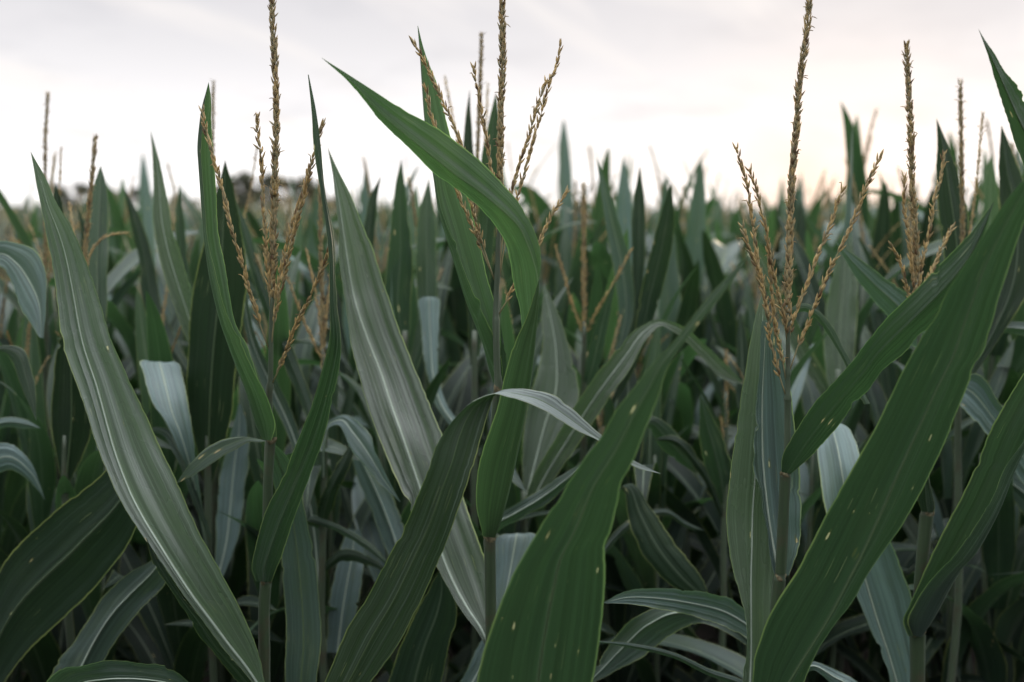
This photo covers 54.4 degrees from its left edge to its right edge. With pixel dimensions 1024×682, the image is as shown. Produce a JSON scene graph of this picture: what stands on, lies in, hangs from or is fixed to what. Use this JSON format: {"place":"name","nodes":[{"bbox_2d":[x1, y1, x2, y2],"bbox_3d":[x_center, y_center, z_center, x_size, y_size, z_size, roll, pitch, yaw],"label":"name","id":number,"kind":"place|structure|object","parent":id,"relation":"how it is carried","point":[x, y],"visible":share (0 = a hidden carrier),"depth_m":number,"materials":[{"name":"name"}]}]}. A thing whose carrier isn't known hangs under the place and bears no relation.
{"place":"outdoors","nodes":[
{"label":"outdoors","id":0,"kind":"place"},
{"bbox_2d":[0,0,1023,216],"label":"sky","id":1,"kind":"structure","parent":0,"point":[682,79],"materials":[{"name":"white"}]},
{"bbox_2d":[22,526,1023,681],"bbox_3d":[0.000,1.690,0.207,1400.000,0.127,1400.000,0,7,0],"label":"ground","id":2,"kind":"structure","parent":0,"point":[704,632],"depth_m":3.95,"materials":[{"name":"soil"}]},
{"bbox_2d":[0,281,28,528],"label":"maize plant","id":3,"kind":"object","parent":2,"relation":"on","point":[11,322],"visible":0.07,"depth_m":2.98,"materials":[{"name":"green plant"}]},
{"bbox_2d":[8,196,37,243],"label":"maize plant","id":4,"kind":"object","parent":2,"relation":"on","point":[33,220],"visible":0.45,"depth_m":6.67,"materials":[{"name":"green plant"}]},
{"bbox_2d":[0,315,66,681],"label":"maize plant","id":5,"kind":"object","parent":2,"relation":"on","point":[41,657],"visible":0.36,"depth_m":2.16,"materials":[{"name":"green plant"}]},
{"bbox_2d":[37,91,84,651],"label":"maize plant","id":6,"kind":"object","parent":2,"relation":"on","point":[43,343],"visible":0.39,"depth_m":2.26,"materials":[{"name":"green plant"}]},
{"bbox_2d":[0,317,136,681],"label":"maize plant","id":7,"kind":"object","parent":2,"relation":"on","point":[8,541],"visible":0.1,"depth_m":2.36,"materials":[{"name":"green plant"}]},
{"bbox_2d":[0,241,150,681],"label":"maize plant","id":8,"kind":"object","parent":2,"relation":"on","point":[59,563],"visible":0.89,"depth_m":1.80,"materials":[{"name":"green plant"}]},
{"bbox_2d":[6,230,146,659],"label":"maize plant","id":9,"kind":"object","parent":2,"relation":"on","point":[142,548],"visible":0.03,"depth_m":2.82,"materials":[{"name":"green plant"}]},
{"bbox_2d":[49,181,108,213],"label":"tree","id":10,"kind":"object","parent":2,"relation":"on","point":[65,197],"visible":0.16,"depth_m":97.22,"materials":[{"name":"green plant"}]},
{"bbox_2d":[51,134,130,648],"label":"maize plant","id":11,"kind":"object","parent":2,"relation":"on","point":[71,428],"visible":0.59,"depth_m":1.94,"materials":[{"name":"green plant"}]},
{"bbox_2d":[0,278,208,681],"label":"maize plant","id":12,"kind":"object","parent":2,"relation":"on","point":[15,482],"visible":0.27,"depth_m":2.50,"materials":[{"name":"green plant"}]},
{"bbox_2d":[47,557,187,681],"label":"maize plant","id":13,"kind":"object","parent":2,"relation":"on","point":[123,601],"visible":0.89,"depth_m":1.80,"materials":[{"name":"green plant"}]},
{"bbox_2d":[106,174,139,396],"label":"maize plant","id":14,"kind":"object","parent":2,"relation":"on","point":[119,215],"visible":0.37,"depth_m":3.89,"materials":[{"name":"green plant"}]},
{"bbox_2d":[0,151,247,671],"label":"maize plant","id":15,"kind":"object","parent":2,"relation":"on","point":[128,262],"visible":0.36,"depth_m":2.56,"materials":[{"name":"green plant"}]},
{"bbox_2d":[46,331,209,676],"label":"maize plant","id":16,"kind":"object","parent":2,"relation":"on","point":[91,468],"visible":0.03,"depth_m":2.13,"materials":[{"name":"green plant"}]},
{"bbox_2d":[107,153,156,299],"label":"maize plant","id":17,"kind":"object","parent":2,"relation":"on","point":[144,183],"visible":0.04,"depth_m":4.63,"materials":[{"name":"green plant"}]},
{"bbox_2d":[48,188,248,661],"bbox_3d":[-0.897,0.509,2.528,1.129,1.793,0.695,-4,8,-32],"label":"maize plant","id":18,"kind":"object","parent":2,"relation":"on","point":[115,317],"visible":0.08,"depth_m":2.56,"materials":[{"name":"green plant"}]},
{"bbox_2d":[108,163,247,608],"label":"maize plant","id":19,"kind":"object","parent":2,"relation":"on","point":[170,311],"visible":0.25,"depth_m":3.09,"materials":[{"name":"green plant"}]},
{"bbox_2d":[31,0,340,681],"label":"maize plant","id":20,"kind":"object","parent":2,"relation":"on","point":[144,482],"visible":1,"depth_m":1.51,"materials":[{"name":"green plant"}]},
{"bbox_2d":[124,79,259,681],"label":"maize plant","id":21,"kind":"object","parent":2,"relation":"on","point":[148,282],"visible":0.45,"depth_m":2.40,"materials":[{"name":"green plant"}]},
{"bbox_2d":[140,130,249,681],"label":"maize plant","id":22,"kind":"object","parent":2,"relation":"on","point":[202,409],"visible":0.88,"depth_m":1.97,"materials":[{"name":"green plant"}]},
{"bbox_2d":[116,285,275,681],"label":"maize plant","id":23,"kind":"object","parent":2,"relation":"on","point":[152,638],"visible":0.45,"depth_m":2.17,"materials":[{"name":"green plant"}]},
{"bbox_2d":[178,184,262,326],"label":"maize plant","id":24,"kind":"object","parent":2,"relation":"on","point":[193,215],"visible":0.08,"depth_m":5.24,"materials":[{"name":"green plant"}]},
{"bbox_2d":[216,169,279,211],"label":"tree","id":25,"kind":"object","parent":2,"relation":"on","point":[243,178],"visible":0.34,"depth_m":92.22,"materials":[{"name":"green plant"}]},
{"bbox_2d":[177,437,320,681],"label":"maize plant","id":26,"kind":"object","parent":2,"relation":"on","point":[303,618],"visible":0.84,"depth_m":1.71,"materials":[{"name":"green plant"}]},
{"bbox_2d":[177,196,347,528],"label":"maize plant","id":27,"kind":"object","parent":2,"relation":"on","point":[298,238],"visible":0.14,"depth_m":3.04,"materials":[{"name":"green plant"}]},
{"bbox_2d":[175,213,371,681],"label":"maize plant","id":28,"kind":"object","parent":2,"relation":"on","point":[235,576],"visible":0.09,"depth_m":2.57,"materials":[{"name":"green plant"}]},
{"bbox_2d":[229,253,342,681],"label":"maize plant","id":29,"kind":"object","parent":2,"relation":"on","point":[302,350],"visible":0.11,"depth_m":2.60,"materials":[{"name":"green plant"}]},
{"bbox_2d":[254,174,327,217],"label":"tree","id":30,"kind":"object","parent":2,"relation":"on","point":[287,183],"visible":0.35,"depth_m":88.09,"materials":[{"name":"green plant"}]},
{"bbox_2d":[242,176,340,373],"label":"maize plant","id":31,"kind":"object","parent":2,"relation":"on","point":[254,225],"visible":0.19,"depth_m":3.50,"materials":[{"name":"green plant"}]},
{"bbox_2d":[254,184,338,395],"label":"maize plant","id":32,"kind":"object","parent":2,"relation":"on","point":[312,250],"visible":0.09,"depth_m":4.03,"materials":[{"name":"green plant"}]},
{"bbox_2d":[238,250,385,681],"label":"maize plant","id":33,"kind":"object","parent":2,"relation":"on","point":[253,507],"visible":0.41,"depth_m":2.13,"materials":[{"name":"green plant"}]},
{"bbox_2d":[164,368,461,681],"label":"maize plant","id":34,"kind":"object","parent":2,"relation":"on","point":[363,513],"visible":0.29,"depth_m":2.21,"materials":[{"name":"green plant"}]},
{"bbox_2d":[236,178,403,681],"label":"maize plant","id":35,"kind":"object","parent":2,"relation":"on","point":[349,558],"visible":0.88,"depth_m":2.03,"materials":[{"name":"green plant"}]},
{"bbox_2d":[242,156,487,658],"bbox_3d":[-0.389,0.402,3.016,1.085,1.889,0.352,-4,8,-27],"label":"maize plant","id":36,"kind":"object","parent":2,"relation":"on","point":[381,263],"visible":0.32,"depth_m":2.87,"materials":[{"name":"green plant"}]},
{"bbox_2d":[263,221,478,606],"bbox_3d":[-0.503,0.494,3.016,1.310,1.706,0.585,0,7,3],"label":"maize plant","id":37,"kind":"object","parent":2,"relation":"on","point":[443,332],"visible":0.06,"depth_m":2.90,"materials":[{"name":"green plant"}]},
{"bbox_2d":[203,267,549,681],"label":"maize plant","id":38,"kind":"object","parent":2,"relation":"on","point":[371,533],"visible":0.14,"depth_m":2.20,"materials":[{"name":"green plant"}]},
{"bbox_2d":[311,188,484,620],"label":"maize plant","id":39,"kind":"object","parent":2,"relation":"on","point":[344,385],"visible":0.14,"depth_m":2.66,"materials":[{"name":"green plant"}]},
{"bbox_2d":[338,168,457,674],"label":"maize plant","id":40,"kind":"object","parent":2,"relation":"on","point":[342,520],"visible":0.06,"depth_m":3.36,"materials":[{"name":"green plant"}]},
{"bbox_2d":[364,160,436,512],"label":"maize plant","id":41,"kind":"object","parent":2,"relation":"on","point":[400,258],"visible":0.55,"depth_m":2.24,"materials":[{"name":"green plant"}]},
{"bbox_2d":[361,185,470,590],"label":"maize plant","id":42,"kind":"object","parent":2,"relation":"on","point":[441,355],"visible":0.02,"depth_m":3.46,"materials":[{"name":"green plant"}]},
{"bbox_2d":[315,176,537,681],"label":"maize plant","id":43,"kind":"object","parent":2,"relation":"on","point":[456,389],"visible":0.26,"depth_m":2.58,"materials":[{"name":"green plant"}]},
{"bbox_2d":[322,0,569,643],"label":"maize plant","id":44,"kind":"object","parent":2,"relation":"on","point":[408,431],"visible":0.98,"depth_m":1.52,"materials":[{"name":"green plant"}]},
{"bbox_2d":[418,31,497,659],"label":"maize plant","id":45,"kind":"object","parent":2,"relation":"on","point":[429,309],"visible":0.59,"depth_m":2.12,"materials":[{"name":"green plant"}]},
{"bbox_2d":[389,533,535,681],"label":"maize plant","id":46,"kind":"object","parent":2,"relation":"on","point":[421,656],"visible":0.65,"depth_m":1.77,"materials":[{"name":"green plant"}]},
{"bbox_2d":[414,238,527,656],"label":"maize plant","id":47,"kind":"object","parent":2,"relation":"on","point":[455,319],"visible":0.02,"depth_m":2.97,"materials":[{"name":"green plant"}]},
{"bbox_2d":[325,389,660,681],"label":"maize plant","id":48,"kind":"object","parent":2,"relation":"on","point":[376,629],"visible":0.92,"depth_m":1.37,"materials":[{"name":"green plant"}]},
{"bbox_2d":[452,281,550,665],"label":"maize plant","id":49,"kind":"object","parent":2,"relation":"on","point":[461,637],"visible":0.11,"depth_m":2.86,"materials":[{"name":"green plant"}]},
{"bbox_2d":[413,221,593,632],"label":"maize plant","id":50,"kind":"object","parent":2,"relation":"on","point":[510,303],"visible":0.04,"depth_m":3.01,"materials":[{"name":"green plant"}]},
{"bbox_2d":[0,176,1021,574],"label":"distant maize mass","id":51,"kind":"object","parent":2,"relation":"on","point":[526,210],"visible":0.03,"depth_m":11.84,"materials":[{"name":"green plant"}]},
{"bbox_2d":[0,176,968,232],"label":"distant tassel mass","id":52,"kind":"object","parent":51,"relation":"on","point":[551,205],"visible":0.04,"depth_m":12.24,"materials":[{"name":"green plant"}]},
{"bbox_2d":[446,187,591,387],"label":"maize plant","id":53,"kind":"object","parent":2,"relation":"on","point":[507,275],"visible":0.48,"depth_m":3.30,"materials":[{"name":"green plant"}]},
{"bbox_2d":[470,206,592,528],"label":"maize plant","id":54,"kind":"object","parent":2,"relation":"on","point":[483,376],"visible":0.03,"depth_m":3.51,"materials":[{"name":"green plant"}]},
{"bbox_2d":[471,278,601,665],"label":"maize plant","id":55,"kind":"object","parent":2,"relation":"on","point":[506,326],"visible":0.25,"depth_m":2.14,"materials":[{"name":"green plant"}]},
{"bbox_2d":[420,383,690,674],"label":"maize plant","id":56,"kind":"object","parent":2,"relation":"on","point":[536,522],"visible":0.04,"depth_m":2.23,"materials":[{"name":"green plant"}]},
{"bbox_2d":[518,144,610,432],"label":"maize plant","id":57,"kind":"object","parent":2,"relation":"on","point":[598,213],"visible":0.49,"depth_m":3.40,"materials":[{"name":"green plant"}]},
{"bbox_2d":[514,228,628,665],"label":"maize plant","id":58,"kind":"object","parent":2,"relation":"on","point":[596,297],"visible":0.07,"depth_m":2.48,"materials":[{"name":"green plant"}]},
{"bbox_2d":[537,178,606,478],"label":"maize plant","id":59,"kind":"object","parent":2,"relation":"on","point":[572,265],"visible":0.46,"depth_m":2.89,"materials":[{"name":"green plant"}]},
{"bbox_2d":[514,119,649,321],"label":"maize plant","id":60,"kind":"object","parent":2,"relation":"on","point":[541,204],"visible":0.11,"depth_m":4.03,"materials":[{"name":"green plant"}]},
{"bbox_2d":[481,267,734,681],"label":"maize plant","id":61,"kind":"object","parent":2,"relation":"on","point":[690,353],"visible":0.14,"depth_m":2.37,"materials":[{"name":"green plant"}]},
{"bbox_2d":[477,257,747,681],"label":"maize plant","id":62,"kind":"object","parent":2,"relation":"on","point":[546,624],"visible":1,"depth_m":1.16,"materials":[{"name":"green plant"}]},
{"bbox_2d":[555,157,673,462],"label":"maize plant","id":63,"kind":"object","parent":2,"relation":"on","point":[638,297],"visible":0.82,"depth_m":2.21,"materials":[{"name":"green plant"}]},
{"bbox_2d":[496,283,742,536],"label":"maize plant","id":64,"kind":"object","parent":2,"relation":"on","point":[550,443],"visible":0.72,"depth_m":2.03,"materials":[{"name":"green plant"}]},
{"bbox_2d":[566,314,700,681],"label":"maize plant","id":65,"kind":"object","parent":2,"relation":"on","point":[617,617],"visible":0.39,"depth_m":2.26,"materials":[{"name":"green plant"}]},
{"bbox_2d":[537,158,737,439],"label":"maize plant","id":66,"kind":"object","parent":2,"relation":"on","point":[599,253],"visible":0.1,"depth_m":2.99,"materials":[{"name":"green plant"}]},
{"bbox_2d":[562,187,737,681],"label":"maize plant","id":67,"kind":"object","parent":2,"relation":"on","point":[683,311],"visible":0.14,"depth_m":2.66,"materials":[{"name":"green plant"}]},
{"bbox_2d":[604,416,707,592],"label":"maize plant","id":68,"kind":"object","parent":2,"relation":"on","point":[666,558],"visible":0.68,"depth_m":1.93,"materials":[{"name":"green plant"}]},
{"bbox_2d":[587,145,729,419],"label":"maize plant","id":69,"kind":"object","parent":2,"relation":"on","point":[709,207],"visible":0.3,"depth_m":3.98,"materials":[{"name":"green plant"}]},
{"bbox_2d":[601,318,739,681],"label":"maize plant","id":70,"kind":"object","parent":2,"relation":"on","point":[647,484],"visible":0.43,"depth_m":2.24,"materials":[{"name":"green plant"}]},
{"bbox_2d":[608,182,743,658],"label":"maize plant","id":71,"kind":"object","parent":2,"relation":"on","point":[732,249],"visible":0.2,"depth_m":3.57,"materials":[{"name":"green plant"}]},
{"bbox_2d":[639,157,730,532],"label":"maize plant","id":72,"kind":"object","parent":2,"relation":"on","point":[690,246],"visible":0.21,"depth_m":3.05,"materials":[{"name":"green plant"}]},
{"bbox_2d":[654,350,731,681],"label":"maize plant","id":73,"kind":"object","parent":2,"relation":"on","point":[713,470],"visible":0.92,"depth_m":2.08,"materials":[{"name":"green plant"}]},
{"bbox_2d":[593,588,856,681],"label":"maize plant","id":74,"kind":"object","parent":2,"relation":"on","point":[642,635],"visible":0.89,"depth_m":1.66,"materials":[{"name":"green plant"}]},
{"bbox_2d":[713,202,749,285],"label":"maize plant","id":75,"kind":"object","parent":2,"relation":"on","point":[733,228],"visible":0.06,"depth_m":5.88,"materials":[{"name":"green plant"}]},
{"bbox_2d":[645,161,821,676],"bbox_3d":[0.874,0.309,3.643,1.273,1.920,0.646,2,7,18],"label":"maize plant","id":76,"kind":"object","parent":2,"relation":"on","point":[738,295],"visible":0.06,"depth_m":3.45,"materials":[{"name":"green plant"}]},
{"bbox_2d":[708,180,784,292],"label":"maize plant","id":77,"kind":"object","parent":2,"relation":"on","point":[718,214],"visible":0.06,"depth_m":5.26,"materials":[{"name":"green plant"}]},
{"bbox_2d":[729,203,775,331],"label":"maize plant","id":78,"kind":"object","parent":2,"relation":"on","point":[771,223],"visible":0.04,"depth_m":4.57,"materials":[{"name":"green plant"}]},
{"bbox_2d":[599,423,911,681],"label":"maize plant","id":79,"kind":"object","parent":2,"relation":"on","point":[884,597],"visible":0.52,"depth_m":1.81,"materials":[{"name":"green plant"}]},
{"bbox_2d":[733,192,785,305],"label":"maize plant","id":80,"kind":"object","parent":2,"relation":"on","point":[778,224],"visible":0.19,"depth_m":5.17,"materials":[{"name":"green plant"}]},
{"bbox_2d":[680,230,851,680],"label":"maize plant","id":81,"kind":"object","parent":2,"relation":"on","point":[818,352],"visible":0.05,"depth_m":2.78,"materials":[{"name":"green plant"}]},
{"bbox_2d":[699,179,841,577],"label":"maize plant","id":82,"kind":"object","parent":2,"relation":"on","point":[802,228],"visible":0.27,"depth_m":3.53,"materials":[{"name":"green plant"}]},
{"bbox_2d":[599,285,945,681],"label":"maize plant","id":83,"kind":"object","parent":2,"relation":"on","point":[688,479],"visible":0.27,"depth_m":2.23,"materials":[{"name":"green plant"}]},
{"bbox_2d":[698,198,869,675],"bbox_3d":[0.747,0.464,2.977,1.201,1.775,0.381,0,7,4],"label":"maize plant","id":84,"kind":"object","parent":2,"relation":"on","point":[724,305],"visible":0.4,"depth_m":3.00,"materials":[{"name":"green plant"}]},
{"bbox_2d":[726,169,843,319],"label":"maize plant","id":85,"kind":"object","parent":2,"relation":"on","point":[813,215],"visible":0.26,"depth_m":4.00,"materials":[{"name":"green plant"}]},
{"bbox_2d":[715,102,890,672],"bbox_3d":[0.970,0.237,3.565,0.632,2.080,1.158,2,7,15],"label":"maize plant","id":86,"kind":"object","parent":2,"relation":"on","point":[859,178],"visible":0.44,"depth_m":3.27,"materials":[{"name":"green plant"}]},
{"bbox_2d":[675,232,939,671],"bbox_3d":[0.663,0.538,2.760,1.133,1.680,0.347,4,8,28],"label":"maize plant","id":87,"kind":"object","parent":2,"relation":"on","point":[799,414],"visible":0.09,"depth_m":2.65,"materials":[{"name":"green plant"}]},
{"bbox_2d":[692,352,932,681],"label":"maize plant","id":88,"kind":"object","parent":2,"relation":"on","point":[810,484],"visible":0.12,"depth_m":2.28,"materials":[{"name":"green plant"}]},
{"bbox_2d":[736,210,913,681],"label":"maize plant","id":89,"kind":"object","parent":2,"relation":"on","point":[841,310],"visible":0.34,"depth_m":2.29,"materials":[{"name":"green plant"}]},
{"bbox_2d":[665,124,1023,681],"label":"maize plant","id":90,"kind":"object","parent":2,"relation":"on","point":[801,258],"visible":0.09,"depth_m":2.37,"materials":[{"name":"green plant"}]},
{"bbox_2d":[705,336,1003,681],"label":"maize plant","id":91,"kind":"object","parent":2,"relation":"on","point":[876,396],"visible":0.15,"depth_m":2.32,"materials":[{"name":"green plant"}]},
{"bbox_2d":[726,0,993,681],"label":"maize plant","id":92,"kind":"object","parent":2,"relation":"on","point":[773,451],"visible":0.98,"depth_m":1.50,"materials":[{"name":"green plant"}]},
{"bbox_2d":[799,165,941,575],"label":"maize plant","id":93,"kind":"object","parent":2,"relation":"on","point":[928,261],"visible":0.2,"depth_m":3.39,"materials":[{"name":"green plant"}]},
{"bbox_2d":[791,158,972,675],"bbox_3d":[1.037,0.402,3.003,0.502,1.890,1.139,-6,9,-42],"label":"maize plant","id":94,"kind":"object","parent":2,"relation":"on","point":[882,237],"visible":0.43,"depth_m":2.94,"materials":[{"name":"green plant"}]},
{"bbox_2d":[752,31,1023,681],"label":"maize plant","id":95,"kind":"object","parent":2,"relation":"on","point":[872,505],"visible":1,"depth_m":1.26,"materials":[{"name":"green plant"}]},
{"bbox_2d":[869,169,920,282],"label":"maize plant","id":96,"kind":"object","parent":2,"relation":"on","point":[896,220],"visible":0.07,"depth_m":3.86,"materials":[{"name":"green plant"}]},
{"bbox_2d":[798,340,1023,681],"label":"maize plant","id":97,"kind":"object","parent":2,"relation":"on","point":[982,604],"visible":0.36,"depth_m":2.21,"materials":[{"name":"green plant"}]},
{"bbox_2d":[834,78,1023,681],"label":"maize plant","id":98,"kind":"object","parent":2,"relation":"on","point":[887,297],"visible":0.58,"depth_m":1.95,"materials":[{"name":"green plant"}]},
{"bbox_2d":[841,202,1023,681],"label":"maize plant","id":99,"kind":"object","parent":2,"relation":"on","point":[887,378],"visible":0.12,"depth_m":2.60,"materials":[{"name":"green plant"}]},
{"bbox_2d":[868,118,1000,672],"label":"maize plant","id":100,"kind":"object","parent":2,"relation":"on","point":[898,197],"visible":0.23,"depth_m":3.43,"materials":[{"name":"green plant"}]},
{"bbox_2d":[868,154,1023,678],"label":"maize plant","id":101,"kind":"object","parent":2,"relation":"on","point":[991,362],"visible":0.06,"depth_m":2.41,"materials":[{"name":"green plant"}]},
{"bbox_2d":[918,132,981,228],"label":"maize plant","id":102,"kind":"object","parent":2,"relation":"on","point":[952,148],"visible":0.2,"depth_m":5.10,"materials":[{"name":"green plant"}]},
{"bbox_2d":[888,40,1023,681],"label":"maize plant","id":103,"kind":"object","parent":2,"relation":"on","point":[965,532],"visible":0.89,"depth_m":1.60,"materials":[{"name":"green plant"}]},
{"bbox_2d":[908,453,1023,681],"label":"maize plant","id":104,"kind":"object","parent":2,"relation":"on","point":[1002,548],"visible":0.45,"depth_m":2.16,"materials":[{"name":"green plant"}]},
{"bbox_2d":[952,143,1023,681],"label":"maize plant","id":105,"kind":"object","parent":2,"relation":"on","point":[1017,641],"visible":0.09,"depth_m":2.56,"materials":[{"name":"green plant"}]},
{"bbox_2d":[960,321,1023,513],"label":"maize plant","id":106,"kind":"object","parent":2,"relation":"on","point":[981,405],"visible":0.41,"depth_m":1.89,"materials":[{"name":"green plant"}]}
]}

